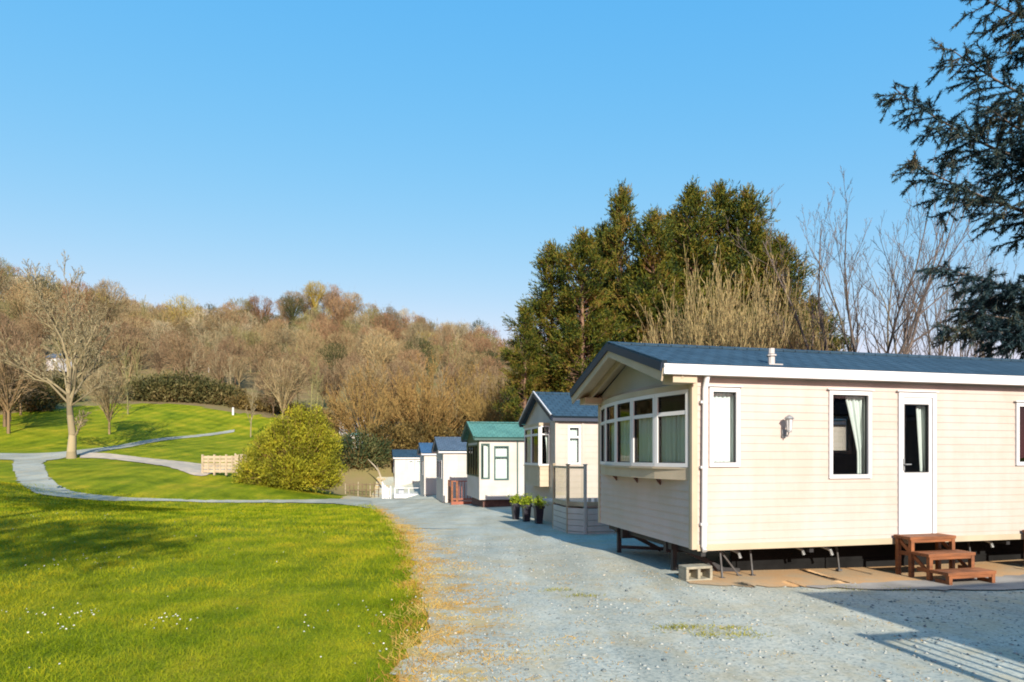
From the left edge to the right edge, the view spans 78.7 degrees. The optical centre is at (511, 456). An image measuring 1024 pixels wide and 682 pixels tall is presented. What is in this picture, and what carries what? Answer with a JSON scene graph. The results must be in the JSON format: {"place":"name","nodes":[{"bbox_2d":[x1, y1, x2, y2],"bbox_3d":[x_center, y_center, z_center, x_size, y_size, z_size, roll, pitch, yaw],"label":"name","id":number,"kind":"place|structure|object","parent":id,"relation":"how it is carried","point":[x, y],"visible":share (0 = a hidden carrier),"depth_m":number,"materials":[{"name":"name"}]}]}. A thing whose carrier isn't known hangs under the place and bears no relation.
{"place":"outdoors","nodes":[
{"label":"outdoors","id":0,"kind":"place"},
{"bbox_2d":[80,452,234,475],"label":"sandy path","id":1,"kind":"structure","parent":0,"point":[191,468],"depth_m":38.12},
{"bbox_2d":[12,456,373,508],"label":"path","id":2,"kind":"structure","parent":0,"point":[28,472],"depth_m":27.55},
{"bbox_2d":[0,403,435,681],"bbox_3d":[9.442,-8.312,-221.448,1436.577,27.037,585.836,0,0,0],"label":"ground","id":3,"kind":"structure","parent":0,"point":[39,432],"depth_m":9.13,"materials":[{"name":"plant"}]},
{"bbox_2d":[0,324,48,426],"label":"woodland tree","id":4,"kind":"object","parent":3,"relation":"on","point":[4,411],"visible":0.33,"depth_m":48.15,"materials":[{"name":"plant"}]},
{"bbox_2d":[0,308,52,420],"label":"woodland tree","id":5,"kind":"object","parent":3,"relation":"on","point":[13,328],"visible":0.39,"depth_m":51.28,"materials":[{"name":"plant"}]},
{"bbox_2d":[0,337,57,433],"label":"woodland tree","id":6,"kind":"object","parent":3,"relation":"on","point":[8,404],"visible":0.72,"depth_m":45.88,"materials":[{"name":"plant"}]},
{"bbox_2d":[0,380,63,412],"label":"evergreen shrub","id":7,"kind":"object","parent":3,"relation":"on","point":[47,402],"visible":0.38,"depth_m":57.83,"materials":[{"name":"green plant"}]},
{"bbox_2d":[0,249,132,458],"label":"bare tree","id":8,"kind":"object","parent":3,"relation":"on","point":[62,336],"visible":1,"depth_m":37.92,"materials":[{"name":"brown plant"}]},
{"bbox_2d":[76,369,134,433],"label":"tree","id":9,"kind":"object","parent":3,"relation":"on","point":[105,403],"visible":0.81,"depth_m":49.76,"materials":[{"name":"plant"}]},
{"bbox_2d":[0,429,234,459],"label":"lane","id":10,"kind":"structure","parent":3,"relation":"on","point":[39,456],"depth_m":40.32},
{"bbox_2d":[118,344,134,413],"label":"tree","id":11,"kind":"object","parent":3,"relation":"on","point":[126,376],"visible":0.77,"depth_m":60.05,"materials":[{"name":"plant"}]},
{"bbox_2d":[201,454,239,474],"bbox_3d":[-15.162,0.451,32.450,2.111,1.080,0.090,0,0,9],"label":"timber fence","id":12,"kind":"object","parent":3,"relation":"on","point":[214,459],"visible":0.88,"depth_m":32.45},
{"bbox_2d":[252,350,311,425],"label":"tree","id":13,"kind":"object","parent":3,"relation":"on","point":[282,402],"visible":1,"depth_m":65.78,"materials":[{"name":"plant"}]},
{"bbox_2d":[230,400,347,493],"bbox_3d":[-11.297,-0.508,31.813,6.138,4.832,3.942,0,0,0],"label":"bush","id":14,"kind":"object","parent":3,"relation":"on","point":[304,461],"visible":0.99,"depth_m":31.26,"materials":[{"name":"green plant"}]},
{"bbox_2d":[490,303,553,421],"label":"conifer","id":15,"kind":"object","parent":3,"relation":"on","point":[519,365],"visible":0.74,"depth_m":39.53,"materials":[{"name":"green plant"}]},
{"bbox_2d":[501,238,590,402],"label":"conifer","id":16,"kind":"object","parent":3,"relation":"on","point":[544,301],"visible":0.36,"depth_m":41.26,"materials":[{"name":"green plant"}]},
{"bbox_2d":[523,226,647,391],"bbox_3d":[4.720,-7.215,40.111,8.146,15.414,7.949,0,0,-4],"label":"conifer","id":17,"kind":"object","parent":3,"relation":"on","point":[580,249],"visible":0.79,"depth_m":39.13,"materials":[{"name":"green plant"}]},
{"bbox_2d":[578,178,664,359],"bbox_3d":[7.676,-9.592,43.075,7.307,18.839,7.482,0,0,-9],"label":"conifer","id":18,"kind":"object","parent":3,"relation":"on","point":[620,228],"visible":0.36,"depth_m":42.32,"materials":[{"name":"green plant"}]},
{"bbox_2d":[602,203,706,344],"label":"conifer","id":19,"kind":"object","parent":3,"relation":"on","point":[657,234],"visible":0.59,"depth_m":40.07,"materials":[{"name":"green plant"}]},
{"bbox_2d":[624,292,721,344],"bbox_3d":[7.781,-3.087,29.059,5.834,9.213,5.287,0,0,-22],"label":"hazel","id":20,"kind":"object","parent":3,"relation":"on","point":[667,329],"visible":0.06,"depth_m":28.56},
{"bbox_2d":[639,175,767,342],"bbox_3d":[11.917,-9.505,41.835,9.421,18.765,9.193,0,0,-13],"label":"conifer","id":21,"kind":"object","parent":3,"relation":"on","point":[690,206],"visible":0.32,"depth_m":41.02,"materials":[{"name":"green plant"}]},
{"bbox_2d":[635,245,791,347],"bbox_3d":[8.611,-3.747,27.077,6.133,10.687,6.768,0,0,0],"label":"hazel","id":22,"kind":"object","parent":3,"relation":"on","point":[699,338],"visible":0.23,"depth_m":26.20,"materials":[{"name":"plant"}]},
{"bbox_2d":[659,178,783,345],"bbox_3d":[14.298,-9.706,42.893,8.619,18.839,8.825,0,0,-18],"label":"conifer","id":23,"kind":"object","parent":3,"relation":"on","point":[722,196],"visible":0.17,"depth_m":42.11,"materials":[{"name":"green plant"}]},
{"bbox_2d":[706,240,841,350],"bbox_3d":[11.626,-4.225,28.946,7.001,11.056,6.344,0,0,-7],"label":"hazel","id":24,"kind":"object","parent":3,"relation":"on","point":[792,335],"visible":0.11,"depth_m":28.14,"materials":[{"name":"plant"}]},
{"bbox_2d":[773,306,871,351],"bbox_3d":[14.202,-3.163,29.949,4.864,8.476,5.368,0,0,-15],"label":"hazel","id":25,"kind":"object","parent":3,"relation":"on","point":[821,337],"visible":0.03,"depth_m":29.60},
{"bbox_2d":[769,192,941,354],"bbox_3d":[16.743,-5.747,29.954,6.026,14.180,5.785,0,0,-13],"label":"bare tree","id":26,"kind":"object","parent":3,"relation":"on","point":[857,297],"visible":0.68,"depth_m":29.84,"materials":[{"name":"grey plant"}]},
{"bbox_2d":[721,140,1000,353],"bbox_3d":[15.267,-5.780,26.986,7.751,14.658,10.004,0,0,-36],"label":"bare tree","id":27,"kind":"object","parent":3,"relation":"on","point":[910,330],"visible":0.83,"depth_m":26.38,"materials":[{"name":"plant"}]},
{"bbox_2d":[882,220,976,355],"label":"bare tree","id":28,"kind":"object","parent":3,"relation":"on","point":[938,350],"visible":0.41,"depth_m":29.23,"materials":[{"name":"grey plant"}]},
{"bbox_2d":[864,203,1007,356],"bbox_3d":[21.879,-5.415,30.906,6.616,12.925,5.126,0,0,11],"label":"bare tree","id":29,"kind":"object","parent":3,"relation":"on","point":[968,350],"visible":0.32,"depth_m":30.76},
{"bbox_2d":[873,0,1023,358],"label":"spruce","id":30,"kind":"object","parent":3,"relation":"on","point":[1005,327],"visible":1,"depth_m":14.70,"materials":[{"name":"green plant"}]},
{"bbox_2d":[0,301,521,497],"bbox_3d":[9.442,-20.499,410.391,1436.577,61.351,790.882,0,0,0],"label":"hill","id":31,"kind":"structure","parent":0,"point":[356,475],"depth_m":92.16,"materials":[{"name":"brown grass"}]},
{"bbox_2d":[0,313,27,354],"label":"woodland tree","id":32,"kind":"object","parent":31,"relation":"on","point":[11,332],"visible":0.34,"depth_m":82.76,"materials":[{"name":"plant"}]},
{"bbox_2d":[18,310,54,347],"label":"woodland tree","id":33,"kind":"object","parent":31,"relation":"on","point":[34,326],"visible":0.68,"depth_m":99.12,"materials":[{"name":"plant"}]},
{"bbox_2d":[44,353,71,374],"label":"white hut","id":34,"kind":"object","parent":31,"relation":"on","point":[54,358],"visible":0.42,"depth_m":90.03,"materials":[{"name":"plastic"}]},
{"bbox_2d":[41,371,86,402],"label":"evergreen shrub","id":35,"kind":"object","parent":31,"relation":"on","point":[60,382],"visible":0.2,"depth_m":65.76,"materials":[{"name":"green plant"}]},
{"bbox_2d":[93,315,152,384],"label":"woodland tree","id":36,"kind":"object","parent":31,"relation":"on","point":[130,336],"visible":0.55,"depth_m":81.88,"materials":[{"name":"plant"}]},
{"bbox_2d":[104,333,156,380],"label":"woodland tree","id":37,"kind":"object","parent":31,"relation":"on","point":[141,355],"visible":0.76,"depth_m":80.56,"materials":[{"name":"plant"}]},
{"bbox_2d":[111,314,154,355],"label":"woodland tree","id":38,"kind":"object","parent":31,"relation":"on","point":[136,324],"visible":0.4,"depth_m":104.83,"materials":[{"name":"plant"}]},
{"bbox_2d":[112,367,194,402],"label":"evergreen shrub","id":39,"kind":"object","parent":31,"relation":"on","point":[169,388],"visible":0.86,"depth_m":70.23,"materials":[{"name":"green plant"}]},
{"bbox_2d":[142,338,173,375],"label":"woodland tree","id":40,"kind":"object","parent":31,"relation":"on","point":[159,363],"visible":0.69,"depth_m":93.91,"materials":[{"name":"plant"}]},
{"bbox_2d":[155,328,194,373],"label":"woodland tree","id":41,"kind":"object","parent":31,"relation":"on","point":[171,334],"visible":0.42,"depth_m":101.50,"materials":[{"name":"plant"}]},
{"bbox_2d":[142,366,217,402],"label":"evergreen shrub","id":42,"kind":"object","parent":31,"relation":"on","point":[195,377],"visible":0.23,"depth_m":72.44,"materials":[{"name":"green plant"}]},
{"bbox_2d":[157,327,212,381],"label":"woodland tree","id":43,"kind":"object","parent":31,"relation":"on","point":[178,359],"visible":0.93,"depth_m":75.19,"materials":[{"name":"plant"}]},
{"bbox_2d":[179,376,245,405],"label":"evergreen shrub","id":44,"kind":"object","parent":31,"relation":"on","point":[222,392],"visible":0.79,"depth_m":72.13,"materials":[{"name":"green plant"}]},
{"bbox_2d":[198,351,238,384],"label":"woodland tree","id":45,"kind":"object","parent":31,"relation":"on","point":[220,373],"visible":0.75,"depth_m":85.96,"materials":[{"name":"plant"}]},
{"bbox_2d":[211,334,253,383],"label":"woodland tree","id":46,"kind":"object","parent":31,"relation":"on","point":[235,345],"visible":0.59,"depth_m":98.33,"materials":[{"name":"plant"}]},
{"bbox_2d":[226,353,252,386],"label":"woodland tree","id":47,"kind":"object","parent":31,"relation":"on","point":[239,376],"visible":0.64,"depth_m":95.21,"materials":[{"name":"plant"}]},
{"bbox_2d":[226,390,266,411],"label":"scrub","id":48,"kind":"object","parent":31,"relation":"on","point":[239,403],"visible":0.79,"depth_m":71.51,"materials":[{"name":"brown plant"}]},
{"bbox_2d":[242,338,289,396],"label":"woodland tree","id":49,"kind":"object","parent":31,"relation":"on","point":[258,360],"visible":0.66,"depth_m":88.73,"materials":[{"name":"plant"}]},
{"bbox_2d":[248,392,289,413],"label":"scrub","id":50,"kind":"object","parent":31,"relation":"on","point":[269,408],"visible":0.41,"depth_m":73.60,"materials":[{"name":"brown plant"}]},
{"bbox_2d":[250,361,290,415],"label":"woodland tree","id":51,"kind":"object","parent":31,"relation":"on","point":[271,401],"visible":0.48,"depth_m":70.65,"materials":[{"name":"plant"}]},
{"bbox_2d":[265,344,315,403],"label":"woodland tree","id":52,"kind":"object","parent":31,"relation":"on","point":[302,360],"visible":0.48,"depth_m":77.67,"materials":[{"name":"plant"}]},
{"bbox_2d":[0,258,589,398],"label":"wood","id":53,"kind":"object","parent":31,"relation":"on","point":[400,338],"visible":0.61,"depth_m":140.26,"materials":[{"name":"plant"}]},
{"bbox_2d":[310,366,323,413],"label":"tree","id":54,"kind":"object","parent":31,"relation":"on","point":[317,389],"visible":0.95,"depth_m":61.97,"materials":[{"name":"plant"}]},
{"bbox_2d":[300,362,338,406],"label":"woodland tree","id":55,"kind":"object","parent":31,"relation":"on","point":[323,392],"visible":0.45,"depth_m":88.59,"materials":[{"name":"plant"}]},
{"bbox_2d":[311,357,355,411],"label":"woodland tree","id":56,"kind":"object","parent":31,"relation":"on","point":[338,388],"visible":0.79,"depth_m":86.67,"materials":[{"name":"plant"}]},
{"bbox_2d":[327,428,392,471],"bbox_3d":[-11.627,-0.419,47.043,6.017,3.649,3.750,0,0,-28],"label":"thicket","id":57,"kind":"object","parent":31,"relation":"on","point":[351,458],"visible":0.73,"depth_m":46.69,"materials":[{"name":"green plant"}]},
{"bbox_2d":[345,482,378,496],"bbox_3d":[-10.325,2.267,42.987,2.375,1.038,0.095,0,0,0],"label":"rustic fence","id":58,"kind":"object","parent":31,"relation":"on","point":[362,484],"visible":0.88,"depth_m":42.97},
{"bbox_2d":[348,380,386,428],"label":"woodland tree","id":59,"kind":"object","parent":31,"relation":"on","point":[367,397],"visible":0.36,"depth_m":70.10,"materials":[{"name":"plant"}]},
{"bbox_2d":[341,355,394,408],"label":"woodland tree","id":60,"kind":"object","parent":31,"relation":"on","point":[365,372],"visible":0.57,"depth_m":78.97,"materials":[{"name":"plant"}]},
{"bbox_2d":[323,359,418,439],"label":"willow","id":61,"kind":"object","parent":31,"relation":"on","point":[348,423],"visible":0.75,"depth_m":55.99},
{"bbox_2d":[351,416,425,460],"bbox_3d":[-9.643,-1.200,48.954,5.784,3.943,3.696,0,0,0],"label":"thicket","id":62,"kind":"object","parent":31,"relation":"on","point":[397,434],"visible":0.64,"depth_m":48.60,"materials":[{"name":"green plant"}]},
{"bbox_2d":[373,359,418,401],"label":"woodland tree","id":63,"kind":"object","parent":31,"relation":"on","point":[390,376],"visible":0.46,"depth_m":82.29,"materials":[{"name":"plant"}]},
{"bbox_2d":[369,365,437,421],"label":"willow","id":64,"kind":"object","parent":31,"relation":"on","point":[383,397],"visible":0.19,"depth_m":69.54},
{"bbox_2d":[391,449,419,487],"bbox_3d":[-4.793,1.524,47.053,8.364,4.053,3.478,0,0,-13],"label":"static caravan","id":65,"kind":"object","parent":31,"relation":"on","point":[406,466],"visible":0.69,"depth_m":44.83,"materials":[{"name":"white wood"}]},
{"bbox_2d":[387,359,423,387],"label":"woodland tree","id":66,"kind":"object","parent":31,"relation":"on","point":[414,363],"visible":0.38,"depth_m":98.70,"materials":[{"name":"plant"}]},
{"bbox_2d":[388,416,460,448],"bbox_3d":[-7.465,-1.719,52.047,6.362,3.294,3.599,0,0,0],"label":"thicket","id":67,"kind":"object","parent":31,"relation":"on","point":[430,436],"visible":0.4,"depth_m":51.56,"materials":[{"name":"brown plant"}]},
{"bbox_2d":[383,350,482,442],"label":"willow","id":68,"kind":"object","parent":31,"relation":"on","point":[427,410],"visible":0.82,"depth_m":52.81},
{"bbox_2d":[436,356,468,400],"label":"woodland tree","id":69,"kind":"object","parent":31,"relation":"on","point":[450,373],"visible":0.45,"depth_m":100.83,"materials":[{"name":"plant"}]},
{"bbox_2d":[424,361,511,436],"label":"willow","id":70,"kind":"object","parent":31,"relation":"on","point":[473,392],"visible":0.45,"depth_m":54.99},
{"bbox_2d":[461,372,497,420],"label":"woodland tree","id":71,"kind":"object","parent":31,"relation":"on","point":[484,390],"visible":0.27,"depth_m":78.91,"materials":[{"name":"plant"}]},
{"bbox_2d":[454,370,521,421],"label":"willow","id":72,"kind":"object","parent":31,"relation":"on","point":[471,415],"visible":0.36,"depth_m":50.32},
{"bbox_2d":[570,218,626,378],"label":"conifer","id":73,"kind":"object","parent":31,"relation":"on","point":[601,226],"visible":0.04,"depth_m":45.42,"materials":[{"name":"green plant"}]},
{"bbox_2d":[697,181,809,338],"bbox_3d":[15.911,-9.363,41.957,7.323,18.294,7.553,0,0,39],"label":"conifer","id":74,"kind":"object","parent":31,"relation":"on","point":[746,207],"visible":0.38,"depth_m":41.02,"materials":[{"name":"green plant"}]},
{"bbox_2d":[747,232,846,349],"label":"conifer","id":75,"kind":"object","parent":31,"relation":"on","point":[786,253],"visible":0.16,"depth_m":40.05,"materials":[{"name":"green plant"}]},
{"bbox_2d":[798,294,856,350],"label":"conifer","id":76,"kind":"object","parent":31,"relation":"on","point":[832,340],"visible":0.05,"depth_m":42.25,"materials":[{"name":"green plant"}]},
{"bbox_2d":[0,0,1023,358],"label":"sky","id":77,"kind":"structure","parent":0,"point":[418,156],"materials":[{"name":"blue"}]},
{"bbox_2d":[367,509,962,681],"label":"dry grass","id":78,"kind":"structure","parent":0,"point":[402,533],"depth_m":5.95,"materials":[{"name":"plant"}]},
{"bbox_2d":[340,477,1023,681],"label":"gravel road","id":79,"kind":"structure","parent":0,"point":[432,515],"depth_m":5.84,"materials":[{"name":"gravel"}]},
{"bbox_2d":[417,443,436,495],"bbox_3d":[-1.235,1.253,40.057,9.424,4.193,3.483,0,0,-13],"label":"static caravan","id":80,"kind":"object","parent":79,"relation":"on","point":[428,476],"visible":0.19,"depth_m":37.62,"materials":[{"name":"white wood"}]},
{"bbox_2d":[431,437,471,502],"bbox_3d":[0.591,1.018,33.550,9.494,4.063,3.488,0,0,-13],"label":"static caravan","id":81,"kind":"object","parent":79,"relation":"on","point":[451,458],"visible":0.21,"depth_m":31.21,"materials":[{"name":"white wood"}]},
{"bbox_2d":[448,480,471,504],"bbox_3d":[-2.082,1.643,28.770,1.600,1.084,1.256,0,0,-13],"label":"wooden railing","id":82,"kind":"object","parent":79,"relation":"on","point":[456,500],"visible":0.52,"depth_m":28.13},
{"bbox_2d":[461,421,524,506],"bbox_3d":[2.747,0.455,26.699,9.465,3.791,3.426,0,0,-13],"label":"static caravan","id":83,"kind":"object","parent":79,"relation":"on","point":[495,464],"visible":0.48,"depth_m":24.50,"materials":[{"name":"white wood"}]},
{"bbox_2d":[481,443,489,478],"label":"window","id":84,"kind":"structure","parent":83,"relation":"in","point":[486,446],"depth_m":24.30,"materials":[{"name":"glass"}]},
{"bbox_2d":[494,446,508,479],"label":"window","id":85,"kind":"structure","parent":83,"relation":"in","point":[501,453],"depth_m":24.46,"materials":[{"name":"glass"}]},
{"bbox_2d":[506,494,520,519],"bbox_3d":[0.068,1.382,17.423,0.445,0.767,0.387,0,0,-17],"label":"planter","id":86,"kind":"object","parent":79,"relation":"on","point":[515,506],"visible":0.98,"depth_m":17.32,"materials":[{"name":"black plastic"}]},
{"bbox_2d":[519,493,533,521],"bbox_3d":[0.400,1.358,16.595,0.506,0.768,0.429,0,0,-17],"label":"planter","id":87,"kind":"object","parent":79,"relation":"on","point":[526,505],"visible":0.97,"depth_m":16.52,"materials":[{"name":"black plastic"}]},
{"bbox_2d":[531,494,547,523],"bbox_3d":[0.721,1.344,15.882,0.514,0.758,0.387,0,0,24],"label":"planter","id":88,"kind":"object","parent":79,"relation":"on","point":[539,510],"visible":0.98,"depth_m":15.82,"materials":[{"name":"black plastic"}]},
{"bbox_2d":[543,463,616,533],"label":"veranda deck","id":89,"kind":"structure","parent":79,"relation":"on","point":[586,523],"depth_m":13.35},
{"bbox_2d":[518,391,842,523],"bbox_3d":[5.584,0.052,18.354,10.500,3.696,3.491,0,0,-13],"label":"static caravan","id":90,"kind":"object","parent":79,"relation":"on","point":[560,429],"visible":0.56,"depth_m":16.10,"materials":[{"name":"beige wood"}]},
{"bbox_2d":[531,426,539,464],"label":"window","id":91,"kind":"structure","parent":90,"relation":"in","point":[535,427],"depth_m":16.74,"materials":[{"name":"white plastic"}]},
{"bbox_2d":[540,426,549,464],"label":"window","id":92,"kind":"structure","parent":90,"relation":"in","point":[547,428],"depth_m":16.23,"materials":[{"name":"white plastic"}]},
{"bbox_2d":[568,426,580,464],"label":"window","id":93,"kind":"structure","parent":90,"relation":"in","point":[574,432],"depth_m":15.87,"materials":[{"name":"white plastic"}]},
{"bbox_2d":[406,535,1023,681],"bbox_3d":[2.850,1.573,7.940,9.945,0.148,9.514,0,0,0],"label":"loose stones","id":94,"kind":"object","parent":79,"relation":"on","point":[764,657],"visible":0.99,"depth_m":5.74,"materials":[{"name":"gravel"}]},
{"bbox_2d":[547,584,917,638],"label":"weeds","id":95,"kind":"object","parent":79,"relation":"on","point":[693,626],"visible":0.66,"depth_m":5.50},
{"bbox_2d":[570,341,1023,577],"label":"static caravan","id":96,"kind":"object","parent":79,"relation":"on","point":[702,450],"visible":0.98,"depth_m":8.33,"materials":[{"name":"beige"}]},
{"bbox_2d":[600,405,610,464],"bbox_3d":[1.572,-0.347,10.401,0.127,0.971,0.634,0,0,1],"label":"window","id":97,"kind":"structure","parent":96,"relation":"in","point":[602,408],"depth_m":10.64,"materials":[{"name":"white plastic"}]},
{"bbox_2d":[605,402,614,464],"bbox_3d":[1.600,-0.347,9.787,0.128,0.971,0.600,0,0,-6],"label":"window","id":98,"kind":"structure","parent":96,"relation":"in","point":[607,406],"depth_m":9.99,"materials":[{"name":"white plastic"}]},
{"bbox_2d":[615,398,631,465],"bbox_3d":[1.696,-0.347,9.199,0.125,0.971,0.596,0,0,-13],"label":"window","id":99,"kind":"structure","parent":96,"relation":"in","point":[626,426],"depth_m":9.32,"materials":[{"name":"white plastic"}]},
{"bbox_2d":[632,394,654,466],"bbox_3d":[1.862,-0.347,8.627,0.127,0.971,0.600,0,0,-19],"label":"window","id":100,"kind":"structure","parent":96,"relation":"in","point":[646,421],"depth_m":8.67,"materials":[{"name":"white plastic"}]},
{"bbox_2d":[655,389,688,466],"bbox_3d":[2.100,-0.347,8.060,0.122,0.971,0.634,0,0,-26],"label":"window","id":101,"kind":"structure","parent":96,"relation":"in","point":[675,424],"depth_m":8.10,"materials":[{"name":"white plastic"}]},
{"bbox_2d":[708,387,739,466],"bbox_3d":[2.629,-0.360,7.809,0.420,0.980,0.135,0,0,-13],"label":"window","id":102,"kind":"structure","parent":96,"relation":"in","point":[724,403],"depth_m":7.85,"materials":[{"name":"white plastic"}]},
{"bbox_2d":[833,415,850,453],"bbox_3d":[6.199,-0.410,11.850,0.500,0.720,0.080,0,0,-13],"label":"window","id":103,"kind":"structure","parent":96,"relation":"in","point":[846,423],"depth_m":11.87,"materials":[{"name":"glass"}]},
{"bbox_2d":[828,391,871,478],"bbox_3d":[4.409,-0.280,8.223,0.645,1.140,0.157,0,0,-13],"label":"window","id":104,"kind":"structure","parent":96,"relation":"in","point":[859,403],"depth_m":8.23,"materials":[{"name":"white plastic"}]},
{"bbox_2d":[897,392,936,533],"bbox_3d":[5.439,0.115,8.425,0.610,1.930,0.156,0,0,-17],"label":"door","id":105,"kind":"structure","parent":96,"relation":"in","point":[917,490],"depth_m":8.40,"materials":[{"name":"white plastic"}]},
{"bbox_2d":[1015,403,1023,464],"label":"window","id":106,"kind":"structure","parent":96,"relation":"in","point":[1017,405],"depth_m":8.75,"materials":[{"name":"white plastic"}]},
{"bbox_2d":[675,559,1023,586],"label":"bare soil","id":107,"kind":"structure","parent":79,"relation":"on","point":[803,577],"depth_m":8.10,"materials":[{"name":"soil"}]},
{"bbox_2d":[678,563,712,581],"bbox_3d":[2.271,1.442,7.725,0.365,0.185,0.190,0,0,-16],"label":"concrete block","id":108,"kind":"object","parent":107,"relation":"on","point":[694,572],"depth_m":7.67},
{"bbox_2d":[807,574,1023,589],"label":"concrete pad","id":109,"kind":"object","parent":79,"relation":"on","point":[1006,582],"visible":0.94,"depth_m":7.49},
{"bbox_2d":[893,533,995,584],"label":"wooden steps","id":110,"kind":"structure","parent":109,"relation":"on","point":[938,554],"depth_m":7.95,"materials":[{"name":"wood"}]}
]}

